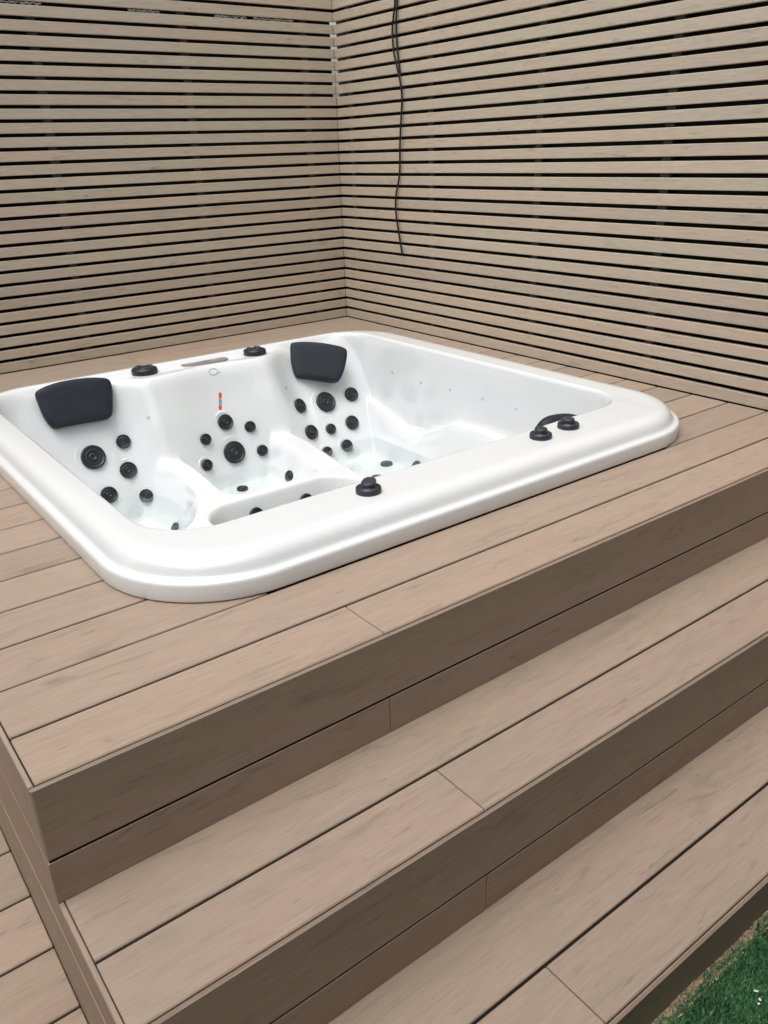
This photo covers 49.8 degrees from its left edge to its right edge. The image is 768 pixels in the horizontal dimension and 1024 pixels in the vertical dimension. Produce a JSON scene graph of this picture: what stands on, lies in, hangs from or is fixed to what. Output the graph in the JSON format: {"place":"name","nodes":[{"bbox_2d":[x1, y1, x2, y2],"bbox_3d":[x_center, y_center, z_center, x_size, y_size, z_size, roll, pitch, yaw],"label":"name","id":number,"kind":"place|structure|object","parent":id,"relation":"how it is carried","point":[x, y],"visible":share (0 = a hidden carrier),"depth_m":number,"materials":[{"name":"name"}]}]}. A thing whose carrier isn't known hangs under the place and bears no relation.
{"place":"outdoors","nodes":[
{"label":"outdoors","id":0,"kind":"place"},
{"bbox_2d":[0,829,87,1023],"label":"deck","id":1,"kind":"structure","parent":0,"point":[35,987],"depth_m":1.52,"materials":[{"name":"brown wood"}]},
{"bbox_2d":[329,22,338,96],"label":"sky","id":2,"kind":"structure","parent":0,"point":[330,23],"materials":[{"name":"white"}]},
{"label":"ground","id":3,"kind":"structure","parent":0,"visible":0},
{"bbox_2d":[0,468,767,1023],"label":"deck steps","id":4,"kind":"structure","parent":3,"relation":"on","point":[538,796],"depth_m":1.51,"materials":[{"name":"brown wood"}]},
{"bbox_2d":[0,317,767,786],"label":"deck","id":5,"kind":"structure","parent":4,"relation":"on","point":[94,667],"depth_m":1.72,"materials":[{"name":"brown wood"}]},
{"bbox_2d":[0,0,349,374],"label":"slatted screen","id":6,"kind":"object","parent":5,"relation":"attached to","point":[170,174],"visible":0.84,"depth_m":3.78,"materials":[{"name":"beige wood"}]},
{"bbox_2d":[0,331,678,602],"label":"hot tub","id":7,"kind":"object","parent":5,"relation":"in","point":[239,473],"visible":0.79,"depth_m":3.05,"materials":[{"name":"white plastic"}]},
{"bbox_2d":[649,915,767,1023],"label":"turf base","id":8,"kind":"object","parent":3,"relation":"on","point":[744,993],"depth_m":1.49,"materials":[{"name":"green plant"}]},
{"bbox_2d":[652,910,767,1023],"bbox_3d":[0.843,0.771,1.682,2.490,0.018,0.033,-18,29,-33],"label":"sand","id":9,"kind":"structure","parent":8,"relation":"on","point":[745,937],"depth_m":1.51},
{"bbox_3d":[0.517,-0.562,1.630,6.380,2.620,3.250,-18,29,-33],"label":"garden wall","id":10,"kind":"object","parent":3,"relation":"on","visible":0},
{"bbox_2d":[331,0,767,411],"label":"slatted screen","id":11,"kind":"object","parent":10,"relation":"attached to","point":[583,184],"visible":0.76,"depth_m":3.20,"materials":[{"name":"beige wood"}]},
{"bbox_2d":[391,0,402,254],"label":"cable","id":12,"kind":"object","parent":11,"relation":"hanging from","point":[395,14],"visible":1,"depth_m":3.76,"materials":[{"name":"black plastic"}]}
]}

